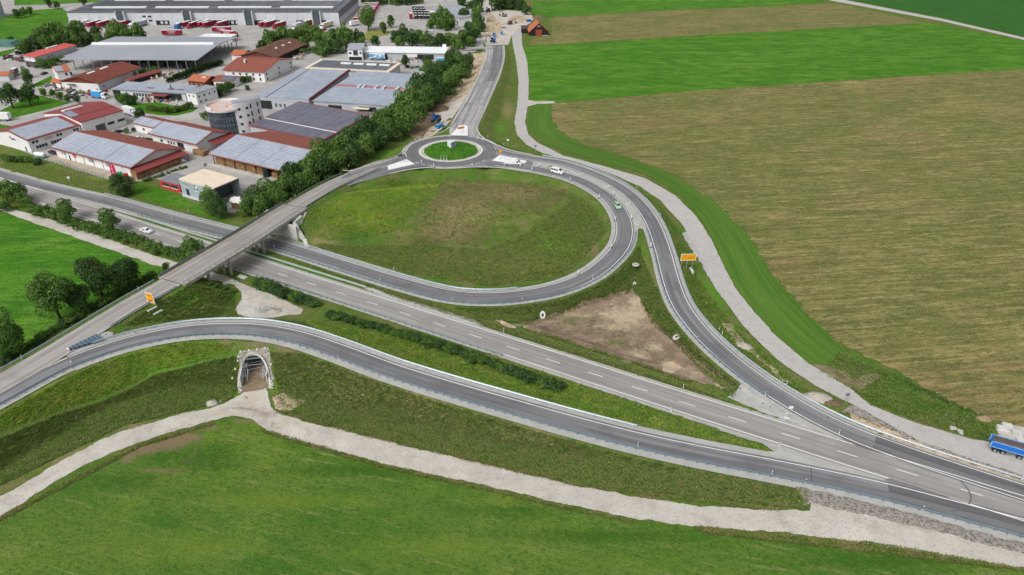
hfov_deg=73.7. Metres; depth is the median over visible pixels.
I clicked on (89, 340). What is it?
crash cushion
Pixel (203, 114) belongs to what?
shrub
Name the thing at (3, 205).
shrub
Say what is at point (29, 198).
shrub
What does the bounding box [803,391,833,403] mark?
soil heap
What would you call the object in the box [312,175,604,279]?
dock plants
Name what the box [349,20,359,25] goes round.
trailer
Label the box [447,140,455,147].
sculpture
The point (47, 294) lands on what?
tree
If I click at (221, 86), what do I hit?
tree
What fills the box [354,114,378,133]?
tree
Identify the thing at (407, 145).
barrier row
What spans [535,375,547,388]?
shrub
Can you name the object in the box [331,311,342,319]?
shrub
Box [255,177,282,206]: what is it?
tree
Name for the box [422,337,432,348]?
shrub
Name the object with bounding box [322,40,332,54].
tree
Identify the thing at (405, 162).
traffic island
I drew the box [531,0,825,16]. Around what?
field
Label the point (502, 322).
pale soil
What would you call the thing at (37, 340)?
shrub
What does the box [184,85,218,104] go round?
annex
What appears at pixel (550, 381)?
shrub
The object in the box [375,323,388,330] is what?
shrub
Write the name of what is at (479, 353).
shrub
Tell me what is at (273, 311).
soil heap
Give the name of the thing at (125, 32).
tree
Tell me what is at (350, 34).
tree
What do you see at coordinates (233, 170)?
retaining wall
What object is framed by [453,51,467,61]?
tree
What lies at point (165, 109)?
shrub
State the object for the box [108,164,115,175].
flag pole
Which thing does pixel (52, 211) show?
shrub
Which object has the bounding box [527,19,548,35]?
barn
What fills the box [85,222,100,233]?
shrub
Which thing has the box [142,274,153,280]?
shrub
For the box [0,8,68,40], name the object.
lawn
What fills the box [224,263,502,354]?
guard rail
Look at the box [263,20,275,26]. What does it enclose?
trailer
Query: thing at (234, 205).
crate stack
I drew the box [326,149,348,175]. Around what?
tree
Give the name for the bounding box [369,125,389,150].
tree
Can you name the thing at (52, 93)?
tree
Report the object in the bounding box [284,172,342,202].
guard rail
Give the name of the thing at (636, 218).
median paving
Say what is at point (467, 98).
kerb
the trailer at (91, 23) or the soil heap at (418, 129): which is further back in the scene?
the trailer at (91, 23)
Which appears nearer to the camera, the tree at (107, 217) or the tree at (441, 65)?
the tree at (107, 217)
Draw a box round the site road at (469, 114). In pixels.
[452,45,502,137]
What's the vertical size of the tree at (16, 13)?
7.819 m
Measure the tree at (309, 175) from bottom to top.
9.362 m
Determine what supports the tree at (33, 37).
on the yard at (399, 13)
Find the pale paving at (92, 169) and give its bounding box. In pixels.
[46,155,110,178]
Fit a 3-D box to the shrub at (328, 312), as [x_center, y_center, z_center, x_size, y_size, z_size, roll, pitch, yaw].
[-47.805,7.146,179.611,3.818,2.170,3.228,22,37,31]
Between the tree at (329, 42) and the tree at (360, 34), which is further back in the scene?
the tree at (360, 34)
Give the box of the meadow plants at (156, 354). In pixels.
[0,164,838,449]
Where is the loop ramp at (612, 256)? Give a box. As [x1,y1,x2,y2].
[0,162,633,302]
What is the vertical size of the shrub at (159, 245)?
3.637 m
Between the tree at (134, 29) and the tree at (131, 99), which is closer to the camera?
the tree at (131, 99)
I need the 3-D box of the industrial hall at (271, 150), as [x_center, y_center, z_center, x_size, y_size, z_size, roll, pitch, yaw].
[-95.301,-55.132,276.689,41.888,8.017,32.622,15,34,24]
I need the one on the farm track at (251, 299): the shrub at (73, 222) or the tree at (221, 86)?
the shrub at (73, 222)
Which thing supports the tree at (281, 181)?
on the ground at (508, 228)
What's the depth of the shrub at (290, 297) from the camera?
185.45 m
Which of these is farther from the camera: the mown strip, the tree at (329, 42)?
the tree at (329, 42)
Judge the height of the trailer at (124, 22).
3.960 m
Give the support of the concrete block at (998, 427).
on the ground at (508, 228)
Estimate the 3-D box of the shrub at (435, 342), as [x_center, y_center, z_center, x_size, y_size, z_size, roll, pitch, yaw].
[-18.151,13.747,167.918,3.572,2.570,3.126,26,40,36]
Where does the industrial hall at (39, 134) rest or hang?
on the ground at (508, 228)
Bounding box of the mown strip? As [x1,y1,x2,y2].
[527,103,842,364]
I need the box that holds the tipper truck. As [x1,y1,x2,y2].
[989,434,1023,459]
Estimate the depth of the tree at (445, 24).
506.92 m
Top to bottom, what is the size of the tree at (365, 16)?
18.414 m
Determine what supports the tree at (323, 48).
on the yard at (399, 13)
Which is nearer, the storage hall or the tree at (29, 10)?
the storage hall
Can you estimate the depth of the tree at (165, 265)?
199.69 m
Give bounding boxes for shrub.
[0,200,14,211]
[0,356,11,365]
[2,352,13,358]
[7,155,17,161]
[15,194,33,207]
[24,156,31,162]
[25,204,39,215]
[31,204,51,216]
[31,337,43,345]
[32,157,41,164]
[34,330,47,339]
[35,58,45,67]
[42,206,60,218]
[43,329,54,335]
[45,58,55,67]
[49,56,59,63]
[55,322,67,327]
[56,212,71,224]
[58,55,66,62]
[63,315,75,323]
[67,218,84,230]
[71,312,83,317]
[78,307,91,313]
[79,220,94,230]
[84,302,97,310]
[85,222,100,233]
[96,296,107,307]
[99,226,116,239]
[99,295,113,303]
[103,292,116,298]
[108,228,126,239]
[110,291,120,297]
[119,231,136,244]
[126,283,137,292]
[128,234,148,244]
[137,239,156,249]
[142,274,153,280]
[145,270,155,275]
[148,241,163,254]
[160,246,174,255]
[162,106,169,112]
[170,247,184,258]
[172,106,179,111]
[176,250,190,261]
[186,101,193,107]
[199,111,207,119]
[251,276,263,285]
[255,278,271,289]
[261,278,272,288]
[265,282,282,292]
[275,285,288,297]
[287,290,303,301]
[292,293,305,302]
[302,296,312,304]
[303,298,315,307]
[309,299,321,306]
[323,309,334,317]
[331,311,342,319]
[337,311,347,320]
[346,315,357,321]
[349,316,358,323]
[357,318,367,327]
[367,321,376,328]
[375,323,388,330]
[388,328,397,335]
[392,329,404,337]
[403,330,413,340]
[411,332,421,342]
[421,335,430,343]
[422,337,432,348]
[432,338,441,347]
[434,340,446,349]
[441,342,451,350]
[444,342,457,350]
[447,344,462,355]
[457,349,467,357]
[462,350,473,357]
[464,350,477,362]
[469,351,481,363]
[476,356,488,364]
[488,358,499,367]
[495,361,507,372]
[502,363,517,375]
[510,366,520,374]
[514,367,529,378]
[522,371,537,383]
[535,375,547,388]
[541,376,558,388]
[550,379,565,391]
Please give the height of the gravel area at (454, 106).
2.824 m
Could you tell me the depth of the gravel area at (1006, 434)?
142.71 m
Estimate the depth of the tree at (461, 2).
588.01 m
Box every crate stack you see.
[130,170,139,179]
[139,158,186,178]
[192,148,208,156]
[215,156,262,174]
[231,203,239,209]
[271,171,280,177]
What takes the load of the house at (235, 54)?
on the ground at (508, 228)
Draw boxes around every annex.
[159,173,185,192]
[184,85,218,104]
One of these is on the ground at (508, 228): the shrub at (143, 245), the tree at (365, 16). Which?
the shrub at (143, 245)
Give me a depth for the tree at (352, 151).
268.19 m
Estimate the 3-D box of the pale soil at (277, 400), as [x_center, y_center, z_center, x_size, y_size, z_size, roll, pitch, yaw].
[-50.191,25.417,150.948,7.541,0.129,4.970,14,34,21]
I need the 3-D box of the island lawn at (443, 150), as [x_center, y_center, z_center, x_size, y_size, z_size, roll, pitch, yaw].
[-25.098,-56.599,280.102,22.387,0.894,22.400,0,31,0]
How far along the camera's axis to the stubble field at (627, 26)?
539.29 m
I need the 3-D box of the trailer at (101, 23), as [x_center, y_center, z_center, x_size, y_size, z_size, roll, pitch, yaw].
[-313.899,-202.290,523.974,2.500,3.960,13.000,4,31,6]
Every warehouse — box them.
[0,0,5,16]
[66,0,358,24]
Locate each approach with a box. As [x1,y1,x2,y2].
[342,152,432,186]
[461,143,531,168]
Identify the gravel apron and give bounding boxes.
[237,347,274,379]
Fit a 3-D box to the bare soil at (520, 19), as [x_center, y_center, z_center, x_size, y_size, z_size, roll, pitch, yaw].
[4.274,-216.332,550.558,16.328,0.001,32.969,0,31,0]
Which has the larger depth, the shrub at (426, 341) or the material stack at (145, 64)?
the material stack at (145, 64)
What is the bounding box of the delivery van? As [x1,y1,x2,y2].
[504,157,521,165]
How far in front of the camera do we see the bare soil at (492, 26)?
524.12 m
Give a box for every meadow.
[0,211,162,359]
[0,417,1023,574]
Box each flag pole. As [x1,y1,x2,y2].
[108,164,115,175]
[115,167,122,175]
[120,167,129,179]
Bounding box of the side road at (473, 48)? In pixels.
[447,47,486,50]
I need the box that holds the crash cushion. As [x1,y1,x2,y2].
[66,334,102,351]
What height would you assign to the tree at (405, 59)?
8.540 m
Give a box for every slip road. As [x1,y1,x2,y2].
[0,358,72,404]
[67,322,889,500]
[888,482,1023,536]
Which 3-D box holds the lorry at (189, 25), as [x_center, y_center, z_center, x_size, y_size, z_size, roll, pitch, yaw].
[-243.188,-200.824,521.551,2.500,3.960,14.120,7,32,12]
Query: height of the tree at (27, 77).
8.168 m
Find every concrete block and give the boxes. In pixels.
[995,424,1009,431]
[1001,422,1012,428]
[1010,429,1021,435]
[1014,436,1023,441]
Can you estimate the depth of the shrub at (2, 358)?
162.59 m
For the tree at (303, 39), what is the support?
on the yard at (399, 13)
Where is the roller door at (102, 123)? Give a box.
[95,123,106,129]
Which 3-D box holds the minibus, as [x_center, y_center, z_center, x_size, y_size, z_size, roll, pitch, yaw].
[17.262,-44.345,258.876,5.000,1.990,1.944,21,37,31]
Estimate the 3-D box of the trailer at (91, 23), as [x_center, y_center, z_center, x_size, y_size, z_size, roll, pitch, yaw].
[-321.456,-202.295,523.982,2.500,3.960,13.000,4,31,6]
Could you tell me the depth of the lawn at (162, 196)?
246.24 m
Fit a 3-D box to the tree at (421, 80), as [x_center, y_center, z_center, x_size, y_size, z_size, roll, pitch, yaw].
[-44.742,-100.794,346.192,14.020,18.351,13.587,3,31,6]
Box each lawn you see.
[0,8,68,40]
[0,48,18,56]
[0,95,68,128]
[14,0,99,5]
[33,76,52,86]
[119,102,197,115]
[131,183,240,226]
[364,30,390,40]
[424,141,477,159]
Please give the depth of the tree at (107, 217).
218.86 m
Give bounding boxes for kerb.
[348,135,431,171]
[389,167,530,173]
[419,140,482,161]
[436,53,486,133]
[477,110,531,154]
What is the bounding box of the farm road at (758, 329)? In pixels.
[512,24,1023,475]
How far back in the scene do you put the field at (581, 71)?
431.36 m
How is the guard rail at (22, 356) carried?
on the ground at (508, 228)
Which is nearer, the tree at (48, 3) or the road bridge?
the road bridge
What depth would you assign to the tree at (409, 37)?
456.81 m
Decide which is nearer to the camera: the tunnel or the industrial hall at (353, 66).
the tunnel
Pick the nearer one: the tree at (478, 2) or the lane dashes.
the lane dashes
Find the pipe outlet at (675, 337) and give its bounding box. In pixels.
[673,334,679,339]
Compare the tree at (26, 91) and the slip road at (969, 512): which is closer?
the slip road at (969, 512)
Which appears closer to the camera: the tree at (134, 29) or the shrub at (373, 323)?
the shrub at (373, 323)
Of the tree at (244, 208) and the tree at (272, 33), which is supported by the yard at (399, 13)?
the tree at (272, 33)
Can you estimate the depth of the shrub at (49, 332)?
172.66 m
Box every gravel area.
[98,332,113,339]
[361,286,484,326]
[433,96,465,132]
[481,0,533,44]
[694,419,823,461]
[728,384,813,428]
[998,425,1023,439]
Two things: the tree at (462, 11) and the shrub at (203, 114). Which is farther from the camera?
the tree at (462, 11)
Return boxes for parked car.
[139,227,152,233]
[435,123,444,128]
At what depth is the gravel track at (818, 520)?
128.99 m
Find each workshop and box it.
[111,81,198,100]
[132,116,171,133]
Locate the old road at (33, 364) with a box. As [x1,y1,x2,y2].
[0,158,391,393]
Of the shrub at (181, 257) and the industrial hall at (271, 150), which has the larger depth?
the industrial hall at (271, 150)
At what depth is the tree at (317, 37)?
459.98 m
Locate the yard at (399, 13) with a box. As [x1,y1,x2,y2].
[0,0,485,212]
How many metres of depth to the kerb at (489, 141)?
294.07 m
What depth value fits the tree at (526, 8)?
564.24 m
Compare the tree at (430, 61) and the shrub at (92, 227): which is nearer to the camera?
the shrub at (92, 227)
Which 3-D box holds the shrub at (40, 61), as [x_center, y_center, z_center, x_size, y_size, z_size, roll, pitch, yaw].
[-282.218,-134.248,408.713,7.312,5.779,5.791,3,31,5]
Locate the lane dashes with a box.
[37,195,982,495]
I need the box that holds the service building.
[179,169,241,200]
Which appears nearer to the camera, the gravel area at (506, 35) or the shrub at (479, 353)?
the shrub at (479, 353)
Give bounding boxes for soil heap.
[206,399,217,405]
[265,308,282,314]
[402,126,426,132]
[413,114,440,127]
[428,104,448,111]
[532,14,546,18]
[736,341,752,349]
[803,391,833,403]
[824,400,843,405]
[976,415,991,421]
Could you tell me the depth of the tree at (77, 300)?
178.75 m
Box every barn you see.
[58,61,141,90]
[239,38,307,57]
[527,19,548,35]
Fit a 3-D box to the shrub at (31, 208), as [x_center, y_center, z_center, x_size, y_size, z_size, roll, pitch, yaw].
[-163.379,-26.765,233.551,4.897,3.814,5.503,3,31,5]
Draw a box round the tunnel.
[237,318,279,386]
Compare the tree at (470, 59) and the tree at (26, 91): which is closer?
the tree at (26, 91)
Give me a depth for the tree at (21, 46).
440.60 m
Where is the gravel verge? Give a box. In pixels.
[682,232,710,280]
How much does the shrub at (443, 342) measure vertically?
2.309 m
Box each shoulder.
[0,164,637,305]
[0,357,76,409]
[25,199,848,467]
[66,319,890,506]
[401,135,495,168]
[449,46,504,136]
[518,152,877,439]
[877,433,1023,482]
[887,481,1023,541]
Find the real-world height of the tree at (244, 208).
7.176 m
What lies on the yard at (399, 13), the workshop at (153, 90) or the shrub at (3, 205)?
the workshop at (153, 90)
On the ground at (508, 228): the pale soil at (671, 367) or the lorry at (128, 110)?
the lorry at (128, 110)
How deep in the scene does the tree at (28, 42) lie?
445.17 m
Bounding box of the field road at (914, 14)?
[831,0,1023,39]
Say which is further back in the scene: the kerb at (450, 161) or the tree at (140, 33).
the tree at (140, 33)
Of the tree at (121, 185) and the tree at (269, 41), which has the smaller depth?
the tree at (121, 185)
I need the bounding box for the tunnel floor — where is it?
[238,356,267,391]
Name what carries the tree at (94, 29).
on the yard at (399, 13)
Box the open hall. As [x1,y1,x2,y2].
[60,36,237,70]
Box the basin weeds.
[517,285,739,387]
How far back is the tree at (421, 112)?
315.49 m
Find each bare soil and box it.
[406,93,456,138]
[484,12,501,37]
[507,16,526,22]
[513,288,735,389]
[814,364,878,388]
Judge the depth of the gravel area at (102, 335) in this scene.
163.15 m
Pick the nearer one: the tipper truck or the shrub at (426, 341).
the tipper truck
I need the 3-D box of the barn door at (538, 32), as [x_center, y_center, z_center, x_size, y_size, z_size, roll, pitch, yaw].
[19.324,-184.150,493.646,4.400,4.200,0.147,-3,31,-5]
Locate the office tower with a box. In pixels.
[205,94,263,134]
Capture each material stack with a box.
[143,61,153,68]
[156,60,166,67]
[169,60,178,65]
[175,62,185,68]
[187,60,197,67]
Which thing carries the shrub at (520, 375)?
on the ground at (508, 228)
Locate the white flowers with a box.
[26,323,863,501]
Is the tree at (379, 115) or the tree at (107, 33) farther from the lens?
the tree at (107, 33)
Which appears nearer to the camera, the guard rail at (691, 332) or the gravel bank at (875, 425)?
the gravel bank at (875, 425)
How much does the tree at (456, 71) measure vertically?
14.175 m
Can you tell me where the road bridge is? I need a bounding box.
[158,201,308,285]
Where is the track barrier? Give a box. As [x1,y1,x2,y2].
[222,279,233,284]
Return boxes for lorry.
[9,67,18,76]
[25,60,38,67]
[90,90,108,98]
[121,105,134,117]
[136,20,146,25]
[174,22,181,28]
[186,20,199,28]
[214,20,228,25]
[220,30,238,36]
[272,21,285,28]
[292,21,305,28]
[320,20,333,28]
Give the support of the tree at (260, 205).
on the ground at (508, 228)
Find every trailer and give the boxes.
[0,112,11,120]
[86,20,98,26]
[95,20,108,26]
[119,20,128,24]
[161,29,182,35]
[181,20,190,26]
[196,20,208,26]
[202,20,213,26]
[211,26,230,31]
[258,20,268,26]
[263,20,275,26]
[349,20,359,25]
[369,53,385,59]
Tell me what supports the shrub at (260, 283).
on the ground at (508, 228)
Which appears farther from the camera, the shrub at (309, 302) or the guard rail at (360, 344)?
the shrub at (309, 302)
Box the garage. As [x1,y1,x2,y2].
[50,78,62,87]
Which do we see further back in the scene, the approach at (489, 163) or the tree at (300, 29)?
the tree at (300, 29)
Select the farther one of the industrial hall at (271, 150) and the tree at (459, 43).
the tree at (459, 43)
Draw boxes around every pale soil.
[272,393,303,410]
[424,52,484,137]
[497,320,515,328]
[662,362,680,372]
[722,323,790,382]
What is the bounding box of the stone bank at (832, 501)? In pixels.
[796,486,1023,553]
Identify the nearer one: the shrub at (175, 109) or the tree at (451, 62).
the shrub at (175, 109)
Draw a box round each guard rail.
[0,279,153,369]
[0,332,1023,537]
[92,317,636,425]
[104,193,238,227]
[110,286,176,327]
[137,213,223,236]
[147,219,365,287]
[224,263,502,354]
[265,229,635,304]
[276,236,517,290]
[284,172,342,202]
[306,167,380,207]
[543,155,1023,478]
[646,228,762,392]
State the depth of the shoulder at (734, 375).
169.47 m
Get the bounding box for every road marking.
[0,177,1022,495]
[1,164,632,293]
[1,165,616,292]
[33,200,1023,520]
[70,323,887,483]
[497,153,870,447]
[512,152,875,435]
[872,448,1022,499]
[878,436,1023,484]
[889,484,1023,519]
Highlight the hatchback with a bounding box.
[613,201,621,208]
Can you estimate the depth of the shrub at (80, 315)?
179.15 m
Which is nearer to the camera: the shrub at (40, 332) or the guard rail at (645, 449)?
the guard rail at (645, 449)
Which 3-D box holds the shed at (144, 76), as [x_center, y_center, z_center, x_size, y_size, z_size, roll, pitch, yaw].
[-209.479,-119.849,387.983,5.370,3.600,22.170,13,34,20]
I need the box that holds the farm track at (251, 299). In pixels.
[1,207,302,317]
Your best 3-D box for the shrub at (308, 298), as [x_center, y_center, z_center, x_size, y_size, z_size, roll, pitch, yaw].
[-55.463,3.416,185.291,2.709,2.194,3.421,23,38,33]
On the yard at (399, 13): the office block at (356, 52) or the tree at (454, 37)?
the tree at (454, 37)
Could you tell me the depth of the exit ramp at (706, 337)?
174.13 m
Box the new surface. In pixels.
[484,45,501,80]
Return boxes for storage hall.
[22,43,77,60]
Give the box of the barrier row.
[383,134,429,161]
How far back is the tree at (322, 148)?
263.76 m
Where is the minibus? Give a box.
[551,166,563,174]
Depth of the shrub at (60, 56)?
421.40 m
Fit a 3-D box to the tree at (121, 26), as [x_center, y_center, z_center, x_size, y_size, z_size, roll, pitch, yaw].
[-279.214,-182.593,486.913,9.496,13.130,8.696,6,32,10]
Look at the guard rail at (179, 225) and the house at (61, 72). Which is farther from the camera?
the house at (61, 72)
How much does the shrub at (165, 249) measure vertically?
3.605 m
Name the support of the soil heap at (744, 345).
on the ground at (508, 228)
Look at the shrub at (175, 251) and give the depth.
205.58 m
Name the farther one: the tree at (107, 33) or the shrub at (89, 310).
the tree at (107, 33)
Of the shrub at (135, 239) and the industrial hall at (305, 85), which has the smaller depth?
the shrub at (135, 239)
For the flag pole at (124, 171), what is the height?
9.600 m
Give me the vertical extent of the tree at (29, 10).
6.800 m
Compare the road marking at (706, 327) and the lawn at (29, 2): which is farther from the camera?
the lawn at (29, 2)
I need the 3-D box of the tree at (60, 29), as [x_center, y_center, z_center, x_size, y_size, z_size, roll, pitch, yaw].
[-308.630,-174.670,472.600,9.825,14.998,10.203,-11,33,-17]
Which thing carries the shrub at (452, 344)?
on the ground at (508, 228)
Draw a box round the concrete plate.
[237,274,247,278]
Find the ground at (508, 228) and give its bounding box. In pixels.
[0,0,1022,541]
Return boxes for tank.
[33,152,48,158]
[262,168,269,176]
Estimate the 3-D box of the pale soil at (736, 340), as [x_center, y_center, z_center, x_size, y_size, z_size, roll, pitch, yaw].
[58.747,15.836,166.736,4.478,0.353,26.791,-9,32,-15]
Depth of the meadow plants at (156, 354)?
160.06 m
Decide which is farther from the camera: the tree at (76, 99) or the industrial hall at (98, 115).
the tree at (76, 99)
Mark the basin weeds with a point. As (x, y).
(601, 351)
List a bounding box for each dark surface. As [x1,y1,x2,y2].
[842,438,894,457]
[885,478,962,501]
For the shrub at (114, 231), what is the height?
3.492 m
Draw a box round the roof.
[199,34,236,41]
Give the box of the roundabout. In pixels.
[405,136,495,166]
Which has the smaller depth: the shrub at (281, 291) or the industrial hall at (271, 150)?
the shrub at (281, 291)
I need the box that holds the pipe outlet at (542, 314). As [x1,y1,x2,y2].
[540,311,545,318]
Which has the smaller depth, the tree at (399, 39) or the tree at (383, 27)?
the tree at (399, 39)
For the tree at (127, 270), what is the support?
on the meadow at (29, 250)
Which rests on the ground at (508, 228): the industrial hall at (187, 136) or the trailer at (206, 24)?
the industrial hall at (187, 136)
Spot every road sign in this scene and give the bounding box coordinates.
[144,292,155,304]
[680,254,696,273]
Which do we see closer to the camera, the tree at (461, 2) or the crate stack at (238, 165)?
the crate stack at (238, 165)
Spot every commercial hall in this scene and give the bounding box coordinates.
[364,44,447,59]
[430,4,487,25]
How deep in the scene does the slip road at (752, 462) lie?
145.69 m
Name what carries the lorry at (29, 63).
on the ground at (508, 228)
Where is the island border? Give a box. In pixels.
[420,140,481,160]
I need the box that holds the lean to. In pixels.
[521,25,528,32]
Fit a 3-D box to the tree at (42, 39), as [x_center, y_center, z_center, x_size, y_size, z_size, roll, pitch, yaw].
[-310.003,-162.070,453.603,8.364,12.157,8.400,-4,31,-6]
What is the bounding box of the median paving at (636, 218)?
[532,162,642,230]
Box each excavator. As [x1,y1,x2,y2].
[431,113,440,122]
[485,35,495,41]
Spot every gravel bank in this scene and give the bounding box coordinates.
[842,405,1022,476]
[850,414,1023,481]
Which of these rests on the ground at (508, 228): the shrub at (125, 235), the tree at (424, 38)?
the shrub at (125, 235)
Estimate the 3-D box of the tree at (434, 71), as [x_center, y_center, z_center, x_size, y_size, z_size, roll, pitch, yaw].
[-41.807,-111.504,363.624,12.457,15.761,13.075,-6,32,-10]
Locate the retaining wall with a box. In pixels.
[203,162,265,181]
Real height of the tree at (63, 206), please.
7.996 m
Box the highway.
[0,179,1023,516]
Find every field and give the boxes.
[524,23,1023,101]
[530,3,924,44]
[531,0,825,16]
[551,69,1023,426]
[852,0,1023,36]
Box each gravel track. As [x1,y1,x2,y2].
[0,388,1023,568]
[527,100,554,105]
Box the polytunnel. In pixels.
[0,39,19,46]
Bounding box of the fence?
[43,158,103,178]
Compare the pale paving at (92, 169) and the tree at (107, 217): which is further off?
the pale paving at (92, 169)
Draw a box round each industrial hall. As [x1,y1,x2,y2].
[0,115,80,151]
[43,101,126,130]
[49,130,189,178]
[147,121,234,151]
[208,131,325,177]
[248,101,370,143]
[259,69,349,108]
[305,59,401,75]
[312,71,420,113]
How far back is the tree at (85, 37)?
463.68 m
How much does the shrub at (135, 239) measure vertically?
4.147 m
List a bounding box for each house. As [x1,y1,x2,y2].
[51,64,72,79]
[186,74,215,86]
[212,75,243,86]
[222,56,293,81]
[230,50,249,59]
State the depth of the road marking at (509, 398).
147.64 m
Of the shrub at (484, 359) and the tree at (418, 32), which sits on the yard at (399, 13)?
the tree at (418, 32)
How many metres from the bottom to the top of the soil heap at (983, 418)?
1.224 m
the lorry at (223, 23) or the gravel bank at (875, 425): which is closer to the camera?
the gravel bank at (875, 425)
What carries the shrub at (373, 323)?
on the ground at (508, 228)
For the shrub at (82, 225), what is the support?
on the ground at (508, 228)
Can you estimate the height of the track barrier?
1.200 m
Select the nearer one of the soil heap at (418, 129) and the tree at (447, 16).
the soil heap at (418, 129)
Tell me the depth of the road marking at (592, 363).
162.69 m
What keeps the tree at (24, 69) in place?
on the yard at (399, 13)
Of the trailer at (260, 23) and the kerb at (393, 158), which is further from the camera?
the trailer at (260, 23)
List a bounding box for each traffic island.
[388,159,413,169]
[451,125,467,135]
[492,155,526,162]
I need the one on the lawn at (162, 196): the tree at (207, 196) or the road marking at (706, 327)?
the tree at (207, 196)
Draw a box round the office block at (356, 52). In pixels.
[347,43,364,60]
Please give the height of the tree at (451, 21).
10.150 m
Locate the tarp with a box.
[228,196,241,203]
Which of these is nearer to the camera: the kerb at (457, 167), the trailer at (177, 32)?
the kerb at (457, 167)
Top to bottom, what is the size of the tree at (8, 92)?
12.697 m
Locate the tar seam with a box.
[950,481,971,511]
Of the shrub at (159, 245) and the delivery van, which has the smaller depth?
the shrub at (159, 245)
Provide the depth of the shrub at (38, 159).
273.37 m
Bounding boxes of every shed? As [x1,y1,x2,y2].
[0,71,14,80]
[123,69,161,81]
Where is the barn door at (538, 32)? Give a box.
[536,30,541,35]
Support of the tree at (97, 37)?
on the yard at (399, 13)
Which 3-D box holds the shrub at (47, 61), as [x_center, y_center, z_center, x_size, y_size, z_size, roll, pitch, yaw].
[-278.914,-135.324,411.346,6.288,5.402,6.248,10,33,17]
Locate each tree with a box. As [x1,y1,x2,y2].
[0,82,18,108]
[0,179,27,202]
[0,182,16,199]
[0,306,25,357]
[12,9,22,18]
[15,40,28,53]
[17,81,39,105]
[18,6,27,16]
[19,65,29,74]
[21,72,33,85]
[22,38,34,52]
[24,270,76,319]
[26,6,32,14]
[28,34,42,49]
[32,27,49,36]
[36,34,52,48]
[38,88,46,95]
[40,22,58,38]
[43,0,51,7]
[47,33,61,45]
[48,88,55,97]
[49,20,61,34]
[53,1,59,8]
[55,92,63,99]
[55,198,76,218]
[56,24,68,36]
[59,32,71,43]
[63,23,81,41]
[63,94,69,101]
[63,282,90,310]
[69,31,82,46]
[71,20,87,39]
[73,95,80,103]
[73,255,116,297]
[78,31,92,45]
[89,26,102,40]
[92,33,105,41]
[96,208,120,229]
[104,30,112,39]
[105,18,121,36]
[108,173,136,197]
[108,256,141,291]
[118,22,124,35]
[118,25,132,36]
[118,93,128,105]
[125,94,136,104]
[129,21,143,36]
[133,107,144,117]
[137,30,146,36]
[161,262,169,270]
[180,235,204,255]
[198,185,219,215]
[208,197,231,218]
[215,83,227,95]
[224,81,234,91]
[238,195,252,217]
[241,184,261,207]
[252,191,271,216]
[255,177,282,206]
[256,40,265,47]
[261,28,273,41]
[264,37,271,44]
[268,29,277,40]
[268,186,288,206]
[269,172,296,197]
[274,26,287,40]
[279,161,303,177]
[285,28,297,39]
[286,176,306,199]
[293,167,319,190]
[294,26,306,38]
[296,150,321,173]
[298,20,311,41]
[298,36,309,48]
[307,24,319,41]
[308,137,339,169]
[313,29,324,45]
[313,156,335,181]
[317,41,330,56]
[321,31,333,43]
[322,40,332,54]
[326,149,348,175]
[328,28,340,38]
[329,133,353,151]
[332,38,344,53]
[334,22,349,43]
[340,123,364,146]
[341,140,363,168]
[344,29,357,43]
[354,28,364,42]
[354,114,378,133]
[357,4,375,29]
[357,37,365,46]
[357,132,377,157]
[369,35,380,45]
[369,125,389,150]
[370,108,388,125]
[379,22,386,32]
[379,117,402,141]
[383,103,401,126]
[387,15,394,27]
[390,30,399,42]
[392,105,415,135]
[393,89,417,117]
[394,35,404,45]
[397,22,408,41]
[401,54,409,66]
[403,80,427,109]
[404,29,417,46]
[405,95,427,120]
[409,72,421,83]
[411,72,436,103]
[414,29,422,43]
[414,82,439,110]
[419,29,431,46]
[421,59,434,71]
[422,54,431,63]
[424,63,441,77]
[426,18,434,28]
[428,35,438,46]
[430,12,438,24]
[430,75,446,103]
[432,59,448,74]
[435,17,443,28]
[435,32,446,46]
[436,4,450,18]
[438,70,456,95]
[440,19,449,30]
[444,14,453,23]
[444,32,452,45]
[444,46,458,60]
[446,55,463,76]
[447,63,462,86]
[448,17,456,29]
[450,33,460,46]
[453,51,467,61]
[456,39,464,49]
[456,56,471,78]
[457,0,466,6]
[458,8,469,14]
[458,29,468,45]
[462,52,474,68]
[465,1,474,8]
[466,21,477,42]
[466,35,474,46]
[469,21,480,36]
[471,11,484,24]
[472,0,483,5]
[472,4,483,12]
[480,20,485,31]
[489,0,501,10]
[497,0,506,8]
[504,0,514,9]
[516,0,526,10]
[521,3,530,14]
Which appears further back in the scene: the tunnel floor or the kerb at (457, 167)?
the kerb at (457, 167)
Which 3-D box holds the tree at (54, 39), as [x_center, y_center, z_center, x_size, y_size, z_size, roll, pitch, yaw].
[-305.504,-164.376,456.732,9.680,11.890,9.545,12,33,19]
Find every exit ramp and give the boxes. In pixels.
[495,148,876,447]
[873,435,1023,501]

